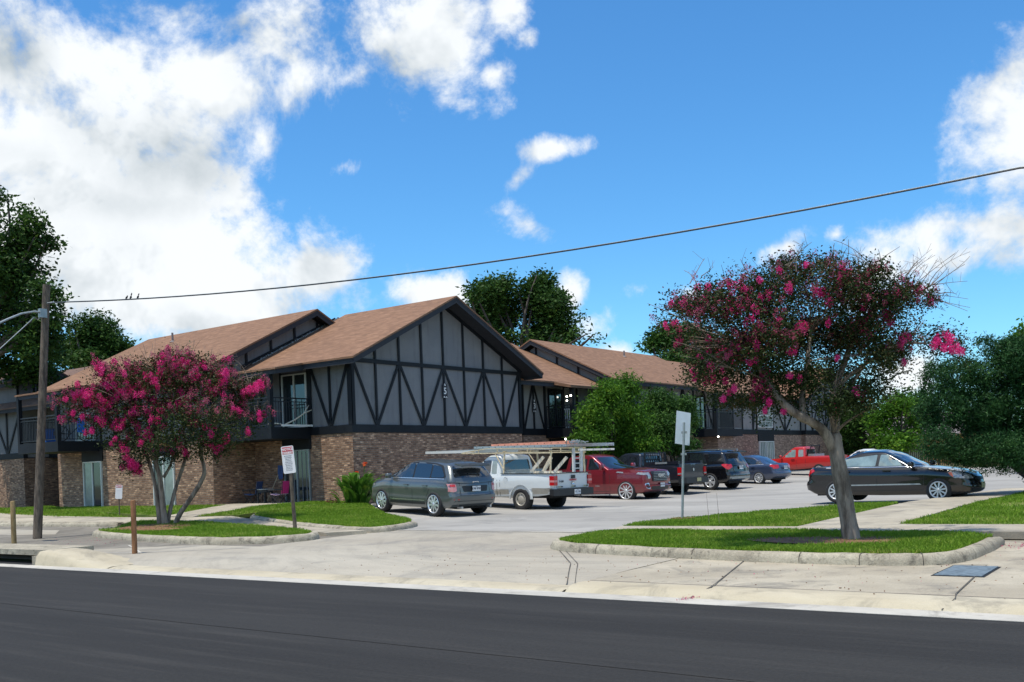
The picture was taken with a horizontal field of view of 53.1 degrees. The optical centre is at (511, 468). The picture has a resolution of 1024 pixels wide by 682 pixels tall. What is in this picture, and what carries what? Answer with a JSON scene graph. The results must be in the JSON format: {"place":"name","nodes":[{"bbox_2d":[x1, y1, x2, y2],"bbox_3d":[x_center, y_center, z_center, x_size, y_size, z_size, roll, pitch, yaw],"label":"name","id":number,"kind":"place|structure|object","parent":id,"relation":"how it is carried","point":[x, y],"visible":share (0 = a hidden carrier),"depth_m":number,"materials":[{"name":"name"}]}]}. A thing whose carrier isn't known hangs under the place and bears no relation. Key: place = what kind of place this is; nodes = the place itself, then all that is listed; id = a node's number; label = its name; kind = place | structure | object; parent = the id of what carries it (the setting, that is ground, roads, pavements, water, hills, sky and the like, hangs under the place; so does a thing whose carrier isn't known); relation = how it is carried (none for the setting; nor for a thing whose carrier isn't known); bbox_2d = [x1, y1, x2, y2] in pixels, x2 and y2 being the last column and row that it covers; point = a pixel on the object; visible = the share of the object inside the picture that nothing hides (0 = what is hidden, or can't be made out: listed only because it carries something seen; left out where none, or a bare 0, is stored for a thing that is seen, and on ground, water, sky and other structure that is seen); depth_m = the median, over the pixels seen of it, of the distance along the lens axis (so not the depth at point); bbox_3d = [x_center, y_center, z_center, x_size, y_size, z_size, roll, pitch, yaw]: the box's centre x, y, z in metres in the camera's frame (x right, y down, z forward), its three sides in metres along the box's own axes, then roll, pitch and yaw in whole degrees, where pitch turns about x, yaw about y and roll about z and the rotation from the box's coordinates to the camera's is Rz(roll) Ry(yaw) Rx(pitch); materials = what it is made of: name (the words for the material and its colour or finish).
{"place":"outdoors","nodes":[
{"label":"outdoors","id":0,"kind":"place"},
{"bbox_2d":[0,529,58,534],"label":"pale driveway","id":1,"kind":"structure","parent":0,"point":[18,532],"depth_m":32.73,"materials":[{"name":"concrete"}]},
{"bbox_2d":[0,513,83,517],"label":"footpath","id":2,"kind":"structure","parent":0,"point":[3,515],"depth_m":40.41,"materials":[{"name":"concrete"}]},
{"bbox_2d":[0,507,127,516],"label":"lawn","id":3,"kind":"structure","parent":0,"point":[71,512],"depth_m":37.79,"materials":[{"name":"green plant"}]},
{"bbox_2d":[115,485,122,514],"bbox_3d":[-13.868,1.194,36.182,0.264,1.238,0.079,-2,0,-7],"label":"notice sign","id":4,"kind":"object","parent":3,"relation":"on","point":[118,492],"visible":0.98,"depth_m":36.15,"materials":[{"name":"white metal"}]},
{"bbox_2d":[17,504,226,516],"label":"grass","id":5,"kind":"structure","parent":0,"point":[125,510],"depth_m":39.39,"materials":[{"name":"green plant"}]},
{"bbox_2d":[0,526,346,548],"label":"sidewalk","id":6,"kind":"structure","parent":0,"point":[76,535],"depth_m":27.88,"materials":[{"name":"concrete"}]},
{"bbox_2d":[10,501,16,543],"bbox_3d":[-12.921,1.482,26.541,0.129,1.281,0.132,-2,0,37],"label":"bollard","id":7,"kind":"object","parent":6,"relation":"on","point":[13,522],"visible":0.77,"depth_m":26.49,"materials":[{"name":"beige wood"}]},
{"bbox_2d":[0,284,52,538],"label":"utility pole","id":8,"kind":"object","parent":6,"relation":"on","point":[43,313],"visible":0.99,"depth_m":29.02,"materials":[{"name":"brown wood"}]},
{"bbox_2d":[47,166,1023,303],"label":"power cable","id":9,"kind":"object","parent":8,"relation":"attached to","point":[905,190],"visible":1,"depth_m":19.81,"materials":[{"name":"black rubber"}]},
{"bbox_2d":[0,516,366,535],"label":"footpath","id":10,"kind":"structure","parent":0,"point":[320,531],"depth_m":32.25,"materials":[{"name":"concrete"}]},
{"bbox_2d":[98,519,311,536],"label":"lawn","id":11,"kind":"structure","parent":0,"point":[152,530],"depth_m":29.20,"materials":[{"name":"green plant"}]},
{"bbox_2d":[119,523,189,530],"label":"mulch","id":12,"kind":"object","parent":11,"relation":"on","point":[146,527],"visible":0.71,"depth_m":29.16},
{"bbox_2d":[47,337,281,523],"bbox_3d":[-10.292,-1.072,30.039,6.983,5.693,4.577,-2,0,-1],"label":"crape myrtle","id":13,"kind":"object","parent":12,"relation":"on","point":[131,384],"visible":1,"depth_m":29.85,"materials":[{"name":"pink plant"}]},
{"bbox_2d":[281,446,296,527],"bbox_3d":[-5.524,0.550,25.512,0.357,2.226,0.141,-2,0,3],"label":"notice sign","id":14,"kind":"object","parent":11,"relation":"on","point":[288,459],"visible":1,"depth_m":25.45,"materials":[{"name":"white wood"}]},
{"bbox_2d":[171,502,289,516],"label":"footpath","id":15,"kind":"structure","parent":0,"point":[221,508],"depth_m":35.78,"materials":[{"name":"concrete"}]},
{"bbox_2d":[242,481,262,503],"bbox_3d":[-9.891,0.961,39.144,0.623,0.909,0.583,-2,0,12],"label":"camp chair","id":16,"kind":"object","parent":15,"relation":"on","point":[259,484],"visible":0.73,"depth_m":39.03,"materials":[{"name":"blue fabric"}]},
{"bbox_2d":[257,488,273,502],"bbox_3d":[-9.305,1.085,38.630,0.620,0.641,0.620,-2,0,37],"label":"patio table","id":17,"kind":"object","parent":15,"relation":"on","point":[265,491],"visible":0.84,"depth_m":38.45,"materials":[{"name":"black metal"}]},
{"bbox_2d":[267,465,282,500],"bbox_3d":[-9.117,0.640,39.414,0.768,1.526,0.243,-2,0,2],"label":"mop","id":18,"kind":"object","parent":15,"relation":"on","point":[280,472],"visible":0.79,"depth_m":39.37,"materials":[{"name":"blue wood"}]},
{"bbox_2d":[268,481,289,502],"bbox_3d":[-8.621,0.933,38.001,0.622,0.909,0.583,-2,0,17],"label":"camp chair","id":19,"kind":"object","parent":15,"relation":"on","point":[285,487],"visible":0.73,"depth_m":37.91,"materials":[{"name":"pink fabric"}]},
{"bbox_2d":[197,500,370,517],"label":"lawn","id":20,"kind":"structure","parent":0,"point":[244,515],"depth_m":33.11,"materials":[{"name":"green plant"}]},
{"bbox_2d":[327,462,379,502],"bbox_3d":[-5.506,0.548,36.062,1.960,1.600,1.936,-2,0,37],"label":"canna plant","id":21,"kind":"object","parent":20,"relation":"on","point":[354,488],"visible":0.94,"depth_m":35.58,"materials":[{"name":"green plant"}]},
{"bbox_2d":[255,501,411,526],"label":"grass","id":22,"kind":"structure","parent":0,"point":[374,516],"depth_m":30.60,"materials":[{"name":"green plant"}]},
{"bbox_2d":[0,530,676,584],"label":"driveway apron","id":23,"kind":"object","parent":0,"point":[476,551],"visible":0.74,"depth_m":18.80,"materials":[{"name":"concrete"}]},
{"bbox_2d":[35,548,132,568],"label":"road kerb","id":24,"kind":"structure","parent":23,"relation":"on","point":[78,557],"depth_m":20.95,"materials":[{"name":"concrete"}]},
{"bbox_2d":[130,500,137,553],"bbox_3d":[-8.174,1.318,22.141,0.117,1.270,0.119,-2,0,37],"label":"bollard","id":25,"kind":"object","parent":23,"relation":"on","point":[133,525],"visible":0.77,"depth_m":22.09,"materials":[{"name":"red wood"}]},
{"bbox_2d":[436,530,547,531],"bbox_3d":[-0.349,1.443,23.547,6.908,0.003,0.191,-2,0,39],"label":"pavement joint","id":26,"kind":"object","parent":23,"relation":"on","point":[501,531],"visible":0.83,"depth_m":23.18,"materials":[{"name":"concrete"}]},
{"bbox_2d":[0,463,967,591],"bbox_3d":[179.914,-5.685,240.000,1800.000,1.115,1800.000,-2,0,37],"label":"ground","id":27,"kind":"structure","parent":0,"point":[9,559],"depth_m":23.05,"materials":[{"name":"grey concrete"}]},
{"bbox_2d":[0,185,79,391],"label":"pecan tree","id":28,"kind":"object","parent":27,"relation":"on","point":[20,285],"visible":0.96,"depth_m":51.63,"materials":[{"name":"green plant"}]},
{"bbox_2d":[0,366,90,507],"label":"apartment building","id":29,"kind":"structure","parent":27,"relation":"on","point":[17,478],"depth_m":55.31,"materials":[{"name":"brick"}]},
{"bbox_2d":[0,543,93,564],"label":"storm inlet","id":30,"kind":"object","parent":27,"relation":"on","point":[22,549],"visible":0.28,"depth_m":22.46,"materials":[{"name":"concrete"}]},
{"bbox_2d":[0,522,124,526],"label":"kerb","id":31,"kind":"structure","parent":27,"relation":"on","point":[79,524],"depth_m":34.23,"materials":[{"name":"concrete"}]},
{"bbox_2d":[50,307,141,370],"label":"pecan tree","id":32,"kind":"object","parent":27,"relation":"on","point":[98,336],"visible":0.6,"depth_m":75.73,"materials":[{"name":"green plant"}]},
{"bbox_2d":[92,527,318,545],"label":"kerb","id":33,"kind":"structure","parent":27,"relation":"on","point":[218,541],"depth_m":23.79,"materials":[{"name":"concrete"}]},
{"bbox_2d":[14,296,543,506],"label":"apartment building","id":34,"kind":"structure","parent":27,"relation":"on","point":[381,392],"depth_m":40.33,"materials":[{"name":"brick"}]},
{"bbox_2d":[36,428,55,441],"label":"storage bin","id":35,"kind":"object","parent":34,"relation":"on","point":[49,435],"visible":0.18,"depth_m":43.01,"materials":[{"name":"blue plastic"}]},
{"bbox_2d":[54,421,89,440],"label":"bicycle","id":36,"kind":"object","parent":34,"relation":"on","point":[70,433],"visible":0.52,"depth_m":42.86,"materials":[{"name":"metal"}]},
{"bbox_2d":[77,418,84,432],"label":"towel","id":37,"kind":"object","parent":34,"relation":"hanging from","point":[81,425],"visible":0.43,"depth_m":42.75,"materials":[{"name":"blue fabric"}]},
{"bbox_2d":[74,400,95,440],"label":"sliding door","id":38,"kind":"structure","parent":34,"relation":"in","point":[77,438],"depth_m":44.03,"materials":[{"name":"grey"}]},
{"bbox_2d":[82,461,103,506],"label":"sliding door","id":39,"kind":"structure","parent":34,"relation":"in","point":[92,471],"depth_m":43.74,"materials":[{"name":"grey"}]},
{"bbox_2d":[152,457,175,505],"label":"sliding door","id":40,"kind":"structure","parent":34,"relation":"in","point":[168,482],"depth_m":40.59,"materials":[{"name":"grey"}]},
{"bbox_2d":[281,372,307,426],"bbox_3d":[-8.279,-2.562,38.957,1.370,2.050,0.074,-2,0,37],"label":"sliding door","id":41,"kind":"structure","parent":34,"relation":"in","point":[292,385],"depth_m":38.93,"materials":[{"name":"grey"}]},
{"bbox_2d":[281,424,312,426],"bbox_3d":[-7.941,-1.584,37.874,0.061,0.070,1.450,-2,0,39],"label":"white board","id":42,"kind":"object","parent":34,"relation":"on","point":[296,425],"visible":1,"depth_m":37.81,"materials":[{"name":"white wood"}]},
{"bbox_2d":[284,449,311,501],"bbox_3d":[-8.157,0.341,38.948,1.440,2.080,0.074,-2,0,37],"label":"sliding door","id":43,"kind":"structure","parent":34,"relation":"in","point":[302,485],"depth_m":38.81,"materials":[{"name":"grey glass"}]},
{"bbox_2d":[250,503,417,532],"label":"kerb","id":44,"kind":"structure","parent":27,"relation":"on","point":[401,526],"depth_m":26.23,"materials":[{"name":"concrete"}]},
{"bbox_2d":[108,565,569,591],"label":"road kerb","id":45,"kind":"structure","parent":27,"relation":"on","point":[490,584],"depth_m":15.91,"materials":[{"name":"concrete"}]},
{"bbox_2d":[0,563,1023,621],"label":"gutter","id":46,"kind":"object","parent":27,"relation":"on","point":[940,614],"visible":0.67,"depth_m":12.79,"materials":[{"name":"concrete"}]},
{"bbox_2d":[65,537,1023,599],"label":"petals","id":47,"kind":"object","parent":46,"relation":"on","point":[708,571],"visible":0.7,"depth_m":15.26,"materials":[{"name":"pink plant"}]},
{"bbox_2d":[455,263,611,347],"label":"pecan tree","id":48,"kind":"object","parent":27,"relation":"on","point":[540,300],"visible":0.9,"depth_m":68.38,"materials":[{"name":"green plant"}]},
{"bbox_2d":[562,368,672,457],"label":"tree","id":49,"kind":"object","parent":27,"relation":"on","point":[610,416],"visible":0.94,"depth_m":47.41,"materials":[{"name":"green plant"}]},
{"bbox_2d":[511,339,742,469],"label":"apartment building","id":50,"kind":"structure","parent":27,"relation":"on","point":[571,373],"depth_m":52.61,"materials":[{"name":"paint"}]},
{"bbox_2d":[547,389,563,427],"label":"sliding door","id":51,"kind":"structure","parent":50,"relation":"in","point":[555,396],"depth_m":49.54,"materials":[{"name":"black glass"}]},
{"bbox_2d":[549,439,591,469],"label":"entry door","id":52,"kind":"structure","parent":50,"relation":"in","point":[557,458],"depth_m":49.66,"materials":[{"name":"black"}]},
{"bbox_2d":[695,396,706,428],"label":"sliding door","id":53,"kind":"structure","parent":50,"relation":"in","point":[702,407],"depth_m":59.25,"materials":[{"name":"grey glass"}]},
{"bbox_2d":[634,381,705,460],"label":"tree","id":54,"kind":"object","parent":27,"relation":"on","point":[667,407],"visible":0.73,"depth_m":51.51,"materials":[{"name":"green plant"}]},
{"bbox_2d":[633,319,745,364],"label":"pecan tree","id":55,"kind":"object","parent":27,"relation":"on","point":[654,343],"visible":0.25,"depth_m":88.14,"materials":[{"name":"green plant"}]},
{"bbox_2d":[668,361,844,470],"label":"apartment building","id":56,"kind":"structure","parent":27,"relation":"on","point":[783,440],"depth_m":66.05,"materials":[{"name":"brick"}]},
{"bbox_2d":[757,404,772,427],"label":"window","id":57,"kind":"structure","parent":56,"relation":"in","point":[770,425],"depth_m":64.95,"materials":[{"name":"grey"}]},
{"bbox_2d":[759,441,774,458],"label":"sliding door","id":58,"kind":"structure","parent":56,"relation":"in","point":[766,448],"depth_m":64.82,"materials":[{"name":"grey"}]},
{"bbox_2d":[551,537,1004,565],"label":"kerb","id":59,"kind":"structure","parent":27,"relation":"on","point":[985,546],"depth_m":14.82,"materials":[{"name":"concrete"}]},
{"bbox_2d":[829,394,878,455],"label":"ash tree","id":60,"kind":"object","parent":27,"relation":"on","point":[851,434],"visible":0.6,"depth_m":72.96,"materials":[{"name":"green plant"}]},
{"bbox_2d":[857,388,930,453],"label":"ash tree","id":61,"kind":"object","parent":27,"relation":"on","point":[899,437],"visible":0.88,"depth_m":68.84,"materials":[{"name":"green plant"}]},
{"bbox_2d":[875,380,932,413],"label":"oak tree","id":62,"kind":"object","parent":27,"relation":"on","point":[908,389],"visible":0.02,"depth_m":103.87,"materials":[{"name":"green plant"}]},
{"bbox_2d":[849,414,977,460],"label":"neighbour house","id":63,"kind":"structure","parent":27,"relation":"on","point":[926,443],"depth_m":88.66,"materials":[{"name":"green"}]},
{"bbox_2d":[907,445,986,465],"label":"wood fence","id":64,"kind":"object","parent":27,"relation":"on","point":[939,463],"visible":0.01,"depth_m":76.55,"materials":[{"name":"brown wood"}]},
{"bbox_2d":[987,318,1023,372],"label":"ash tree","id":65,"kind":"object","parent":27,"relation":"on","point":[1021,325],"visible":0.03,"depth_m":47.86,"materials":[{"name":"green plant"}]},
{"bbox_2d":[0,567,1023,681],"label":"road","id":66,"kind":"structure","parent":0,"point":[39,643],"depth_m":9.96,"materials":[{"name":"grey asphalt"}]},
{"bbox_2d":[0,0,1023,409],"label":"sky","id":67,"kind":"structure","parent":0,"point":[175,147],"materials":[{"name":"blue"}]},
{"bbox_2d":[371,466,1023,530],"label":"parking lot","id":68,"kind":"structure","parent":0,"point":[592,513],"depth_m":32.33,"materials":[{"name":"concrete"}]},
{"bbox_2d":[372,459,494,516],"bbox_3d":[-2.602,0.555,32.856,2.260,1.730,4.726,-2,3,-41],"label":"crossover car","id":69,"kind":"object","parent":68,"relation":"on","point":[435,487],"visible":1,"depth_m":31.45,"materials":[{"name":"grey paint"}]},
{"bbox_2d":[461,447,593,509],"bbox_3d":[0.016,0.346,35.908,6.190,2.135,2.440,0,1,43],"label":"pickup truck","id":70,"kind":"object","parent":68,"relation":"on","point":[523,490],"visible":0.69,"depth_m":34.44,"materials":[{"name":"white paint"}]},
{"bbox_2d":[425,449,517,453],"bbox_3d":[-1.496,-0.589,36.323,4.600,0.090,0.060,0,1,43],"label":"metal channel","id":71,"kind":"object","parent":70,"relation":"attached to","point":[480,451],"visible":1,"depth_m":36.26,"materials":[{"name":"grey metal"}]},
{"bbox_2d":[436,449,551,450],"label":"metal channels","id":72,"kind":"object","parent":70,"relation":"on","point":[493,449],"visible":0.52,"depth_m":36.53,"materials":[{"name":"metal"}]},
{"bbox_2d":[530,443,613,447],"bbox_3d":[1.675,-0.774,34.670,4.100,0.100,0.452,0,1,43],"label":"extension ladder","id":73,"kind":"object","parent":72,"relation":"on","point":[594,444],"visible":0.39,"depth_m":33.56,"materials":[{"name":"metal"}]},
{"bbox_2d":[506,469,541,472],"bbox_3d":[0.472,0.230,35.481,0.440,0.400,1.520,0,1,43],"label":"tool box","id":74,"kind":"object","parent":70,"relation":"in","point":[519,471],"visible":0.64,"depth_m":35.06,"materials":[{"name":"silver metal"}]},
{"bbox_2d":[474,444,574,448],"bbox_3d":[0.362,-0.740,34.798,4.200,0.075,0.504,0,1,43],"label":"extension ladder","id":75,"kind":"object","parent":70,"relation":"on","point":[529,446],"visible":0.99,"depth_m":34.38,"materials":[{"name":"metal"}]},
{"bbox_2d":[491,441,577,445],"bbox_3d":[0.710,-0.820,34.513,3.500,0.100,0.464,-1,1,43],"label":"extension ladder","id":76,"kind":"object","parent":75,"relation":"on","point":[541,443],"visible":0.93,"depth_m":34.14,"materials":[{"name":"metal"}]},
{"bbox_2d":[566,439,587,443],"bbox_3d":[1.985,-0.875,33.358,0.776,0.150,0.709,-2,0,35],"label":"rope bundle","id":77,"kind":"object","parent":76,"relation":"on","point":[574,442],"visible":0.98,"depth_m":33.34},
{"bbox_2d":[529,456,567,472],"bbox_3d":[1.352,-0.100,34.514,1.570,0.650,0.706,0,1,43],"label":"sawhorse","id":78,"kind":"object","parent":70,"relation":"in","point":[545,467],"visible":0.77,"depth_m":34.65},
{"bbox_2d":[572,448,582,471],"bbox_3d":[2.194,-0.291,34.343,0.061,0.800,0.500,0,1,43],"label":"step ladder","id":79,"kind":"object","parent":70,"relation":"attached to","point":[574,458],"visible":1,"depth_m":34.27,"materials":[{"name":"grey metal"}]},
{"bbox_2d":[578,448,614,450],"bbox_3d":[2.799,-0.629,34.042,1.200,0.061,0.432,0,1,43],"label":"step ladder","id":80,"kind":"object","parent":70,"relation":"on","point":[597,449],"visible":1,"depth_m":33.82,"materials":[{"name":"grey metal"}]},
{"bbox_2d":[546,454,670,499],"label":"pickup truck","id":81,"kind":"object","parent":68,"relation":"on","point":[611,474],"visible":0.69,"depth_m":40.47,"materials":[{"name":"red paint"}]},
{"bbox_2d":[618,452,708,494],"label":"pickup truck","id":82,"kind":"object","parent":68,"relation":"on","point":[694,471],"visible":0.48,"depth_m":44.00,"materials":[{"name":"black paint"}]},
{"bbox_2d":[674,448,749,489],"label":"suv car","id":83,"kind":"object","parent":68,"relation":"on","point":[728,468],"visible":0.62,"depth_m":45.98,"materials":[{"name":"black paint"}]},
{"bbox_2d":[743,455,790,483],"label":"sedan car","id":84,"kind":"object","parent":68,"relation":"on","point":[762,469],"visible":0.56,"depth_m":50.55,"materials":[{"name":"blue paint"}]},
{"bbox_2d":[772,445,849,469],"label":"pickup truck","id":85,"kind":"object","parent":68,"relation":"on","point":[804,458],"visible":0.52,"depth_m":59.80,"materials":[{"name":"red paint"}]},
{"bbox_2d":[850,449,877,455],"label":"sedan car","id":86,"kind":"object","parent":68,"relation":"on","point":[860,451],"visible":0.1,"depth_m":62.58,"materials":[{"name":"white paint"}]},
{"bbox_2d":[807,450,985,502],"bbox_3d":[10.550,0.190,28.286,4.654,1.438,2.100,-2,0,39],"label":"sedan car","id":87,"kind":"object","parent":68,"relation":"on","point":[881,472],"visible":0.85,"depth_m":27.54,"materials":[{"name":"black paint"}]},
{"bbox_2d":[622,501,897,525],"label":"grass","id":88,"kind":"structure","parent":0,"point":[794,516],"depth_m":21.72,"materials":[{"name":"green plant"}]},
{"bbox_2d":[559,527,992,553],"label":"lawn","id":89,"kind":"structure","parent":0,"point":[774,543],"depth_m":15.96,"materials":[{"name":"green plant"}]},
{"bbox_2d":[747,534,904,543],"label":"mulch","id":90,"kind":"object","parent":89,"relation":"on","point":[801,540],"visible":0.56,"depth_m":16.19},
{"bbox_2d":[647,235,979,538],"bbox_3d":[4.848,-1.258,16.277,5.318,4.933,3.114,-2,0,-4],"label":"crape myrtle","id":91,"kind":"object","parent":90,"relation":"on","point":[844,330],"visible":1,"depth_m":15.82,"materials":[{"name":"green plant"}]},
{"bbox_2d":[589,539,1023,598],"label":"pavement","id":92,"kind":"structure","parent":0,"point":[1008,583],"depth_m":13.19,"materials":[{"name":"concrete"}]},
{"bbox_2d":[303,552,1023,598],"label":"leaf litter","id":93,"kind":"object","parent":92,"relation":"on","point":[669,572],"visible":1,"depth_m":14.26,"materials":[{"name":"brown plant"}]},
{"bbox_2d":[565,581,1023,614],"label":"road kerb","id":94,"kind":"structure","parent":92,"relation":"on","point":[946,603],"depth_m":11.58,"materials":[{"name":"concrete"}]},
{"bbox_2d":[593,580,1022,598],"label":"pavement joint","id":95,"kind":"object","parent":92,"relation":"on","point":[826,590],"visible":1,"depth_m":11.84,"materials":[{"name":"grey concrete"}]},
{"bbox_2d":[931,565,1000,576],"bbox_3d":[5.748,1.294,12.917,0.616,0.034,1.060,-2,0,37],"label":"utility box","id":96,"kind":"object","parent":92,"relation":"on","point":[966,571],"visible":1,"depth_m":12.83,"materials":[{"name":"black metal"}]},
{"bbox_2d":[612,488,1023,538],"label":"footpath","id":97,"kind":"structure","parent":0,"point":[890,517],"depth_m":20.21,"materials":[{"name":"concrete"}]},
{"bbox_2d":[900,491,1023,523],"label":"lawn","id":98,"kind":"structure","parent":0,"point":[1022,503],"depth_m":19.55,"materials":[{"name":"green plant"}]},
{"bbox_2d":[908,326,1023,479],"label":"juniper tree","id":99,"kind":"object","parent":98,"relation":"on","point":[993,412],"visible":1,"depth_m":26.62,"materials":[{"name":"green plant"}]},
{"bbox_2d":[932,524,1023,526],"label":"footpath","id":100,"kind":"structure","parent":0,"point":[1021,525],"depth_m":17.65,"materials":[{"name":"concrete"}]},
{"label":"lawn","id":101,"kind":"structure","parent":0,"visible":0},
{"bbox_2d":[675,411,690,517],"bbox_3d":[3.875,-0.015,22.952,0.380,2.578,0.161,-2,0,0],"label":"road sign","id":102,"kind":"object","parent":101,"relation":"on","point":[682,432],"visible":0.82,"depth_m":23.02,"materials":[{"name":"white metal"}]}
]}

